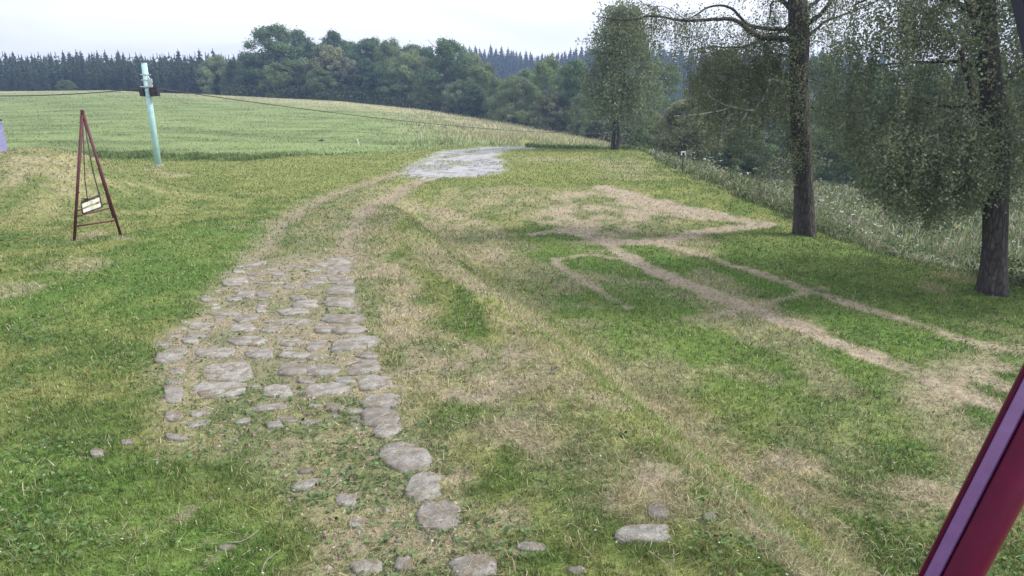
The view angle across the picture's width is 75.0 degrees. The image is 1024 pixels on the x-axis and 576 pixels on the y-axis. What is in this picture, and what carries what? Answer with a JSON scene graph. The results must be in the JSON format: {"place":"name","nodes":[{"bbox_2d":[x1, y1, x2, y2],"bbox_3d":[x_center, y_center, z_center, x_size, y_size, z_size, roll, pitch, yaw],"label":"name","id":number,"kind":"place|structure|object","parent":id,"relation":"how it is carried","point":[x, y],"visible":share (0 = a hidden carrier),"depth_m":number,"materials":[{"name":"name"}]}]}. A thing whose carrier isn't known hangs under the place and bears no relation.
{"place":"outdoors","nodes":[
{"label":"outdoors","id":0,"kind":"place"},
{"bbox_2d":[90,171,716,575],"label":"track","id":1,"kind":"structure","parent":0,"point":[404,457],"depth_m":7.47,"materials":[{"name":"stone"}]},
{"bbox_2d":[146,176,643,575],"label":"grit","id":2,"kind":"object","parent":1,"relation":"on","point":[429,538],"visible":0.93,"depth_m":6.67,"materials":[{"name":"gravel"}]},
{"bbox_2d":[402,146,534,179],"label":"road","id":3,"kind":"structure","parent":0,"point":[469,169],"depth_m":35.45,"materials":[{"name":"stone"}]},
{"bbox_2d":[0,140,1023,575],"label":"ground","id":4,"kind":"structure","parent":0,"point":[16,178],"depth_m":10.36,"materials":[{"name":"plant"}]},
{"bbox_2d":[0,119,7,150],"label":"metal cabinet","id":5,"kind":"object","parent":4,"relation":"on","point":[3,145],"visible":0.83,"depth_m":42.12,"materials":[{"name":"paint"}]},
{"bbox_2d":[73,110,121,240],"bbox_3d":[-10.881,-2.942,17.096,1.091,3.177,3.039,-9,18,-30],"label":"swing","id":6,"kind":"object","parent":4,"relation":"on","point":[83,123],"visible":0.98,"depth_m":16.28,"materials":[{"name":"red paint"}]},
{"bbox_2d":[139,63,163,165],"bbox_3d":[-18.070,-8.535,33.594,0.980,5.313,0.840,0,16,0],"label":"tow mast","id":7,"kind":"object","parent":4,"relation":"on","point":[148,93],"visible":0.94,"depth_m":33.32,"materials":[{"name":"metal"}]},
{"bbox_2d":[0,87,654,142],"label":"tow rope","id":8,"kind":"object","parent":7,"relation":"attached to","point":[260,103],"visible":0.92,"depth_m":37.18,"materials":[{"name":"fabric"}]},
{"bbox_2d":[74,146,464,160],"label":"ditch grass","id":9,"kind":"structure","parent":4,"relation":"on","point":[146,153],"depth_m":39.67,"materials":[{"name":"plant"}]},
{"bbox_2d":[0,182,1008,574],"bbox_3d":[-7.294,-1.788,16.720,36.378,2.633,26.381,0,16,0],"label":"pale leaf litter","id":10,"kind":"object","parent":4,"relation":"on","point":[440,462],"visible":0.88,"depth_m":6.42,"materials":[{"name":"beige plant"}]},
{"bbox_2d":[0,147,1022,575],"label":"cut straw","id":11,"kind":"object","parent":4,"relation":"on","point":[522,427],"visible":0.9,"depth_m":6.93,"materials":[{"name":"beige plant"}]},
{"bbox_2d":[0,147,1023,575],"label":"clover and plantain","id":12,"kind":"object","parent":4,"relation":"on","point":[380,503],"visible":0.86,"depth_m":6.49,"materials":[{"name":"green plant"}]},
{"bbox_2d":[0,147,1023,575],"bbox_3d":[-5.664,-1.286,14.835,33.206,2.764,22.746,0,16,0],"label":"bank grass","id":13,"kind":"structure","parent":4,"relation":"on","point":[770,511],"depth_m":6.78,"materials":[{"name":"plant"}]},
{"bbox_2d":[568,0,672,149],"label":"birch tree","id":14,"kind":"object","parent":4,"relation":"on","point":[608,89],"visible":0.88,"depth_m":42.61,"materials":[{"name":"green plant"}]},
{"bbox_2d":[591,0,954,236],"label":"birch tree","id":15,"kind":"object","parent":4,"relation":"on","point":[798,41],"visible":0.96,"depth_m":18.34,"materials":[{"name":"green plant"}]},
{"bbox_2d":[795,0,1023,296],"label":"birch tree","id":16,"kind":"object","parent":4,"relation":"on","point":[898,165],"visible":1,"depth_m":12.44,"materials":[{"name":"green plant"}]},
{"bbox_2d":[917,363,1023,575],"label":"roof post","id":17,"kind":"object","parent":4,"relation":"on","point":[982,516],"depth_m":1.31,"materials":[{"name":"metal"}]},
{"bbox_2d":[1011,0,1023,56],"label":"roof beam","id":18,"kind":"structure","parent":17,"relation":"attached to","point":[1018,8],"depth_m":1.10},
{"bbox_2d":[0,80,1023,189],"bbox_3d":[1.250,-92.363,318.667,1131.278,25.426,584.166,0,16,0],"label":"meadow","id":19,"kind":"structure","parent":0,"point":[240,119],"depth_m":68.64,"materials":[{"name":"plant"}]},
{"bbox_2d":[0,68,9,90],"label":"spruce tree","id":20,"kind":"object","parent":19,"relation":"on","point":[3,87],"visible":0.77,"depth_m":157.57,"materials":[{"name":"plant"}]},
{"bbox_2d":[3,51,9,66],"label":"spruce tree","id":21,"kind":"object","parent":19,"relation":"on","point":[6,58],"visible":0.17,"depth_m":183.22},
{"bbox_2d":[3,62,10,90],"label":"spruce tree","id":22,"kind":"object","parent":19,"relation":"on","point":[6,74],"visible":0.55,"depth_m":161.00,"materials":[{"name":"plant"}]},
{"bbox_2d":[9,68,17,90],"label":"spruce tree","id":23,"kind":"object","parent":19,"relation":"on","point":[13,82],"visible":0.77,"depth_m":159.87,"materials":[{"name":"plant"}]},
{"bbox_2d":[16,67,27,90],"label":"spruce tree","id":24,"kind":"object","parent":19,"relation":"on","point":[21,85],"visible":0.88,"depth_m":154.56,"materials":[{"name":"plant"}]},
{"bbox_2d":[24,63,37,90],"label":"spruce tree","id":25,"kind":"object","parent":19,"relation":"on","point":[29,84],"visible":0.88,"depth_m":156.06,"materials":[{"name":"plant"}]},
{"bbox_2d":[31,68,40,90],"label":"spruce tree","id":26,"kind":"object","parent":19,"relation":"on","point":[36,81],"visible":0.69,"depth_m":161.08,"materials":[{"name":"plant"}]},
{"bbox_2d":[39,67,50,90],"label":"spruce tree","id":27,"kind":"object","parent":19,"relation":"on","point":[45,85],"visible":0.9,"depth_m":154.66,"materials":[{"name":"plant"}]},
{"bbox_2d":[49,68,56,90],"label":"spruce tree","id":28,"kind":"object","parent":19,"relation":"on","point":[52,80],"visible":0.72,"depth_m":162.31,"materials":[{"name":"plant"}]},
{"bbox_2d":[54,80,77,90],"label":"lone bush","id":29,"kind":"object","parent":19,"relation":"on","point":[66,86],"visible":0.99,"depth_m":142.93,"materials":[{"name":"green plant"}]},
{"bbox_2d":[62,63,72,90],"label":"spruce tree","id":30,"kind":"object","parent":19,"relation":"on","point":[65,74],"visible":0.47,"depth_m":159.00,"materials":[{"name":"plant"}]},
{"bbox_2d":[69,63,77,90],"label":"spruce tree","id":31,"kind":"object","parent":19,"relation":"on","point":[73,74],"visible":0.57,"depth_m":158.69,"materials":[{"name":"plant"}]},
{"bbox_2d":[75,63,85,90],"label":"spruce tree","id":32,"kind":"object","parent":19,"relation":"on","point":[80,81],"visible":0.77,"depth_m":157.80,"materials":[{"name":"plant"}]},
{"bbox_2d":[79,58,89,79],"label":"spruce tree","id":33,"kind":"object","parent":19,"relation":"on","point":[81,65],"visible":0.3,"depth_m":166.95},
{"bbox_2d":[83,70,91,90],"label":"spruce tree","id":34,"kind":"object","parent":19,"relation":"on","point":[87,85],"visible":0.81,"depth_m":155.20,"materials":[{"name":"plant"}]},
{"bbox_2d":[90,61,97,90],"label":"spruce tree","id":35,"kind":"object","parent":19,"relation":"on","point":[93,82],"visible":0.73,"depth_m":157.51,"materials":[{"name":"plant"}]},
{"bbox_2d":[96,67,103,89],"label":"spruce tree","id":36,"kind":"object","parent":19,"relation":"on","point":[100,81],"visible":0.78,"depth_m":155.64,"materials":[{"name":"plant"}]},
{"bbox_2d":[102,68,112,89],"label":"spruce tree","id":37,"kind":"object","parent":19,"relation":"on","point":[106,84],"visible":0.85,"depth_m":155.05,"materials":[{"name":"plant"}]},
{"bbox_2d":[110,62,120,90],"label":"spruce tree","id":38,"kind":"object","parent":19,"relation":"on","point":[115,82],"visible":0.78,"depth_m":162.44,"materials":[{"name":"plant"}]},
{"bbox_2d":[114,52,120,72],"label":"spruce tree","id":39,"kind":"object","parent":19,"relation":"on","point":[117,59],"visible":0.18,"depth_m":189.58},
{"bbox_2d":[119,62,130,90],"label":"spruce tree","id":40,"kind":"object","parent":19,"relation":"on","point":[124,84],"visible":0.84,"depth_m":156.05,"materials":[{"name":"plant"}]},
{"bbox_2d":[126,64,132,88],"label":"spruce tree","id":41,"kind":"object","parent":19,"relation":"on","point":[129,74],"visible":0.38,"depth_m":159.15,"materials":[{"name":"plant"}]},
{"bbox_2d":[130,67,140,91],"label":"spruce tree","id":42,"kind":"object","parent":19,"relation":"on","point":[136,84],"visible":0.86,"depth_m":156.21,"materials":[{"name":"plant"}]},
{"bbox_2d":[138,61,143,85],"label":"spruce tree","id":43,"kind":"object","parent":19,"relation":"on","point":[140,76],"visible":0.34,"depth_m":162.36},
{"bbox_2d":[0,51,304,98],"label":"spruce wood","id":44,"kind":"object","parent":19,"relation":"on","point":[48,70],"visible":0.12,"depth_m":166.97,"materials":[{"name":"plant"}]},
{"bbox_2d":[154,70,162,92],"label":"spruce tree","id":45,"kind":"object","parent":19,"relation":"on","point":[156,82],"visible":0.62,"depth_m":155.47,"materials":[{"name":"plant"}]},
{"bbox_2d":[157,57,167,79],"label":"spruce tree","id":46,"kind":"object","parent":19,"relation":"on","point":[159,64],"visible":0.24,"depth_m":167.77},
{"bbox_2d":[158,65,170,92],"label":"spruce tree","id":47,"kind":"object","parent":19,"relation":"on","point":[163,82],"visible":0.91,"depth_m":157.66,"materials":[{"name":"plant"}]},
{"bbox_2d":[167,68,176,92],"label":"spruce tree","id":48,"kind":"object","parent":19,"relation":"on","point":[171,85],"visible":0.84,"depth_m":159.95,"materials":[{"name":"plant"}]},
{"bbox_2d":[174,64,185,93],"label":"spruce tree","id":49,"kind":"object","parent":19,"relation":"on","point":[179,84],"visible":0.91,"depth_m":160.04,"materials":[{"name":"plant"}]},
{"bbox_2d":[182,65,189,93],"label":"spruce tree","id":50,"kind":"object","parent":19,"relation":"on","point":[185,78],"visible":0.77,"depth_m":160.79,"materials":[{"name":"plant"}]},
{"bbox_2d":[187,62,201,93],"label":"spruce tree","id":51,"kind":"object","parent":19,"relation":"on","point":[193,86],"visible":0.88,"depth_m":157.92,"materials":[{"name":"plant"}]},
{"bbox_2d":[195,54,233,94],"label":"broadleaved tree","id":52,"kind":"object","parent":19,"relation":"on","point":[208,64],"visible":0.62,"depth_m":153.40,"materials":[{"name":"green plant"}]},
{"bbox_2d":[211,65,223,94],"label":"spruce tree","id":53,"kind":"object","parent":19,"relation":"on","point":[217,91],"visible":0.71,"depth_m":153.78,"materials":[{"name":"plant"}]},
{"bbox_2d":[220,58,241,92],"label":"broadleaved tree","id":54,"kind":"object","parent":19,"relation":"on","point":[231,70],"visible":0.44,"depth_m":151.21,"materials":[{"name":"green plant"}]},
{"bbox_2d":[233,53,267,95],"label":"broadleaved tree","id":55,"kind":"object","parent":19,"relation":"on","point":[250,64],"visible":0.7,"depth_m":144.01,"materials":[{"name":"green plant"}]},
{"bbox_2d":[235,21,310,91],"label":"broadleaved tree","id":56,"kind":"object","parent":19,"relation":"on","point":[280,34],"visible":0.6,"depth_m":146.09,"materials":[{"name":"green plant"}]},
{"bbox_2d":[255,61,303,96],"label":"tree","id":57,"kind":"object","parent":19,"relation":"on","point":[269,70],"visible":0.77,"depth_m":141.06,"materials":[{"name":"green plant"}]},
{"bbox_2d":[270,57,307,96],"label":"broadleaved tree","id":58,"kind":"object","parent":19,"relation":"on","point":[293,64],"visible":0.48,"depth_m":143.15,"materials":[{"name":"green plant"}]},
{"bbox_2d":[276,25,316,84],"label":"broadleaved tree","id":59,"kind":"object","parent":19,"relation":"on","point":[307,44],"visible":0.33,"depth_m":154.72,"materials":[{"name":"green plant"}]},
{"bbox_2d":[299,67,340,98],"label":"broadleaved tree","id":60,"kind":"object","parent":19,"relation":"on","point":[314,76],"visible":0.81,"depth_m":138.99,"materials":[{"name":"green plant"}]},
{"bbox_2d":[298,44,349,98],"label":"broadleaved tree","id":61,"kind":"object","parent":19,"relation":"on","point":[323,51],"visible":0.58,"depth_m":141.82,"materials":[{"name":"green plant"}]},
{"bbox_2d":[315,28,352,91],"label":"broadleaved tree","id":62,"kind":"object","parent":19,"relation":"on","point":[333,38],"visible":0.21,"depth_m":156.78,"materials":[{"name":"green plant"}]},
{"bbox_2d":[328,57,364,101],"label":"broadleaved tree","id":63,"kind":"object","parent":19,"relation":"on","point":[348,66],"visible":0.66,"depth_m":141.25,"materials":[{"name":"green plant"}]},
{"bbox_2d":[339,38,366,95],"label":"broadleaved tree","id":64,"kind":"object","parent":19,"relation":"on","point":[349,44],"visible":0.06,"depth_m":162.09,"materials":[{"name":"green plant"}]},
{"bbox_2d":[348,58,382,100],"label":"broadleaved tree","id":65,"kind":"object","parent":19,"relation":"on","point":[368,69],"visible":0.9,"depth_m":139.58,"materials":[{"name":"green plant"}]},
{"bbox_2d":[344,35,388,101],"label":"broadleaved tree","id":66,"kind":"object","parent":19,"relation":"on","point":[367,46],"visible":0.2,"depth_m":152.68,"materials":[{"name":"green plant"}]},
{"bbox_2d":[371,39,408,101],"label":"broadleaved tree","id":67,"kind":"object","parent":19,"relation":"on","point":[384,51],"visible":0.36,"depth_m":150.01,"materials":[{"name":"green plant"}]},
{"bbox_2d":[374,37,411,101],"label":"broadleaved tree","id":68,"kind":"object","parent":19,"relation":"on","point":[393,43],"visible":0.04,"depth_m":161.42,"materials":[{"name":"green plant"}]},
{"bbox_2d":[375,69,412,104],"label":"broadleaved tree","id":69,"kind":"object","parent":19,"relation":"on","point":[391,80],"visible":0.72,"depth_m":137.37,"materials":[{"name":"green plant"}]},
{"bbox_2d":[398,41,425,105],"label":"broadleaved tree","id":70,"kind":"object","parent":19,"relation":"on","point":[409,47],"visible":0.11,"depth_m":158.96,"materials":[{"name":"green plant"}]},
{"bbox_2d":[384,48,442,106],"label":"broadleaved tree","id":71,"kind":"object","parent":19,"relation":"on","point":[411,57],"visible":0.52,"depth_m":138.41,"materials":[{"name":"green plant"}]},
{"bbox_2d":[414,84,441,109],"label":"broadleaved tree","id":72,"kind":"object","parent":19,"relation":"on","point":[427,91],"visible":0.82,"depth_m":135.31,"materials":[{"name":"green plant"}]},
{"bbox_2d":[412,44,445,96],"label":"broadleaved tree","id":73,"kind":"object","parent":19,"relation":"on","point":[425,50],"visible":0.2,"depth_m":155.06,"materials":[{"name":"green plant"}]},
{"bbox_2d":[219,83,654,145],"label":"undergrowth","id":74,"kind":"object","parent":19,"relation":"on","point":[336,93],"visible":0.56,"depth_m":135.77,"materials":[{"name":"green plant"}]},
{"bbox_2d":[415,36,478,110],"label":"broadleaved tree","id":75,"kind":"object","parent":19,"relation":"on","point":[449,52],"visible":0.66,"depth_m":135.46,"materials":[{"name":"green plant"}]},
{"bbox_2d":[441,79,470,112],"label":"broadleaved tree","id":76,"kind":"object","parent":19,"relation":"on","point":[456,88],"visible":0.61,"depth_m":131.66,"materials":[{"name":"green plant"}]},
{"bbox_2d":[457,83,485,117],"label":"tree","id":77,"kind":"object","parent":19,"relation":"on","point":[476,93],"visible":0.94,"depth_m":125.78,"materials":[{"name":"green plant"}]},
{"bbox_2d":[460,51,485,88],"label":"broadleaved tree","id":78,"kind":"object","parent":19,"relation":"on","point":[478,59],"visible":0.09,"depth_m":141.30,"materials":[{"name":"green plant"}]},
{"bbox_2d":[458,61,505,114],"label":"broadleaved tree","id":79,"kind":"object","parent":19,"relation":"on","point":[483,73],"visible":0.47,"depth_m":131.68,"materials":[{"name":"green plant"}]},
{"bbox_2d":[482,75,507,119],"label":"tree","id":80,"kind":"object","parent":19,"relation":"on","point":[493,84],"visible":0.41,"depth_m":122.24,"materials":[{"name":"green plant"}]},
{"bbox_2d":[505,53,512,71],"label":"spruce tree","id":81,"kind":"object","parent":19,"relation":"on","point":[509,61],"visible":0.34,"depth_m":356.69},
{"bbox_2d":[483,74,542,123],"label":"broadleaved tree","id":82,"kind":"object","parent":19,"relation":"on","point":[523,87],"visible":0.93,"depth_m":112.29,"materials":[{"name":"green plant"}]},
{"bbox_2d":[509,67,547,121],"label":"broadleaved tree","id":83,"kind":"object","parent":19,"relation":"on","point":[527,73],"visible":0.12,"depth_m":129.06,"materials":[{"name":"green plant"}]},
{"bbox_2d":[525,54,566,125],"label":"broadleaved tree","id":84,"kind":"object","parent":19,"relation":"on","point":[543,68],"visible":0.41,"depth_m":114.94,"materials":[{"name":"green plant"}]},
{"bbox_2d":[532,89,568,130],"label":"tree","id":85,"kind":"object","parent":19,"relation":"on","point":[551,97],"visible":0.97,"depth_m":101.53,"materials":[{"name":"green plant"}]},
{"bbox_2d":[444,47,695,114],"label":"hill wood","id":86,"kind":"object","parent":19,"relation":"on","point":[500,73],"visible":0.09,"depth_m":344.62,"materials":[{"name":"plant"}]},
{"bbox_2d":[548,57,596,129],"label":"broadleaved tree","id":87,"kind":"object","parent":19,"relation":"on","point":[567,91],"visible":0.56,"depth_m":101.79,"materials":[{"name":"green plant"}]},
{"bbox_2d":[522,142,642,149],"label":"verge weeds","id":88,"kind":"object","parent":19,"relation":"on","point":[562,146],"visible":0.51,"depth_m":47.20,"materials":[{"name":"green plant"}]},
{"bbox_2d":[567,91,600,136],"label":"tree","id":89,"kind":"object","parent":19,"relation":"on","point":[576,128],"visible":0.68,"depth_m":92.08,"materials":[{"name":"green plant"}]},
{"bbox_2d":[608,77,655,140],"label":"broadleaved tree","id":90,"kind":"object","parent":19,"relation":"on","point":[627,117],"visible":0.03,"depth_m":95.73,"materials":[{"name":"green plant"}]},
{"bbox_2d":[630,108,667,151],"bbox_3d":[12.228,-13.444,58.476,3.540,4.619,3.765,10,18,32],"label":"spreading bush","id":91,"kind":"object","parent":19,"relation":"on","point":[647,134],"visible":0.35,"depth_m":57.83,"materials":[{"name":"green plant"}]},
{"bbox_2d":[631,57,687,134],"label":"broadleaved tree","id":92,"kind":"object","parent":19,"relation":"on","point":[669,84],"visible":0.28,"depth_m":90.39,"materials":[{"name":"green plant"}]},
{"bbox_2d":[648,96,730,168],"bbox_3d":[13.771,-11.985,52.476,6.100,6.168,6.556,11,19,34],"label":"spreading bush","id":93,"kind":"object","parent":19,"relation":"on","point":[679,146],"visible":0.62,"depth_m":51.52,"materials":[{"name":"green plant"}]},
{"bbox_2d":[681,47,752,155],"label":"broadleaved tree","id":94,"kind":"object","parent":19,"relation":"on","point":[718,87],"visible":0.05,"depth_m":77.06,"materials":[{"name":"green plant"}]},
{"bbox_2d":[710,124,781,177],"bbox_3d":[19.977,-11.598,56.912,5.896,5.036,6.314,-5,16,-16],"label":"dark bush","id":95,"kind":"object","parent":19,"relation":"on","point":[726,156],"visible":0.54,"depth_m":55.99,"materials":[{"name":"green plant"}]},
{"bbox_2d":[724,60,789,158],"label":"broadleaved tree","id":96,"kind":"object","parent":19,"relation":"on","point":[774,135],"visible":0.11,"depth_m":71.75,"materials":[{"name":"green plant"}]},
{"bbox_2d":[785,50,840,151],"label":"broadleaved tree","id":97,"kind":"object","parent":19,"relation":"on","point":[814,63],"visible":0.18,"depth_m":78.95,"materials":[{"name":"green plant"}]},
{"bbox_2d":[610,120,1022,181],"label":"thicket","id":98,"kind":"object","parent":19,"relation":"on","point":[714,158],"visible":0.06,"depth_m":59.54,"materials":[{"name":"plant"}]},
{"bbox_2d":[788,126,859,182],"bbox_3d":[26.059,-10.993,55.035,6.254,4.786,6.101,0,16,-1],"label":"dark bush","id":99,"kind":"object","parent":19,"relation":"on","point":[827,172],"visible":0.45,"depth_m":53.89,"materials":[{"name":"green plant"}]},
{"bbox_2d":[833,59,897,157],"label":"broadleaved tree","id":100,"kind":"object","parent":19,"relation":"on","point":[881,75],"visible":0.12,"depth_m":69.73,"materials":[{"name":"green plant"}]},
{"bbox_2d":[870,55,964,146],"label":"broadleaved tree","id":101,"kind":"object","parent":19,"relation":"on","point":[932,85],"visible":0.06,"depth_m":65.63,"materials":[{"name":"green plant"}]},
{"bbox_2d":[950,55,1023,132],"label":"broadleaved tree","id":102,"kind":"object","parent":19,"relation":"on","point":[979,95],"depth_m":65.77,"materials":[{"name":"green plant"}]},
{"bbox_2d":[1010,74,1023,161],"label":"broadleaved tree","id":103,"kind":"object","parent":19,"relation":"on","point":[1020,114],"visible":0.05,"depth_m":66.13,"materials":[{"name":"green plant"}]},
{"bbox_2d":[0,0,1023,83],"label":"sky","id":104,"kind":"structure","parent":0,"point":[150,28],"materials":[{"name":"white"}]},
{"bbox_2d":[529,186,1023,480],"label":"worn path","id":105,"kind":"structure","parent":0,"point":[857,354],"depth_m":14.01,"materials":[{"name":"soil"}]},
{"bbox_2d":[608,141,1023,286],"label":"grass slope","id":106,"kind":"structure","parent":0,"point":[1017,211],"depth_m":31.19,"materials":[{"name":"plant"}]},
{"bbox_2d":[692,152,1020,264],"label":"cow parsley flowers","id":107,"kind":"object","parent":106,"relation":"on","point":[835,201],"visible":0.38,"depth_m":27.73,"materials":[{"name":"white plant"}]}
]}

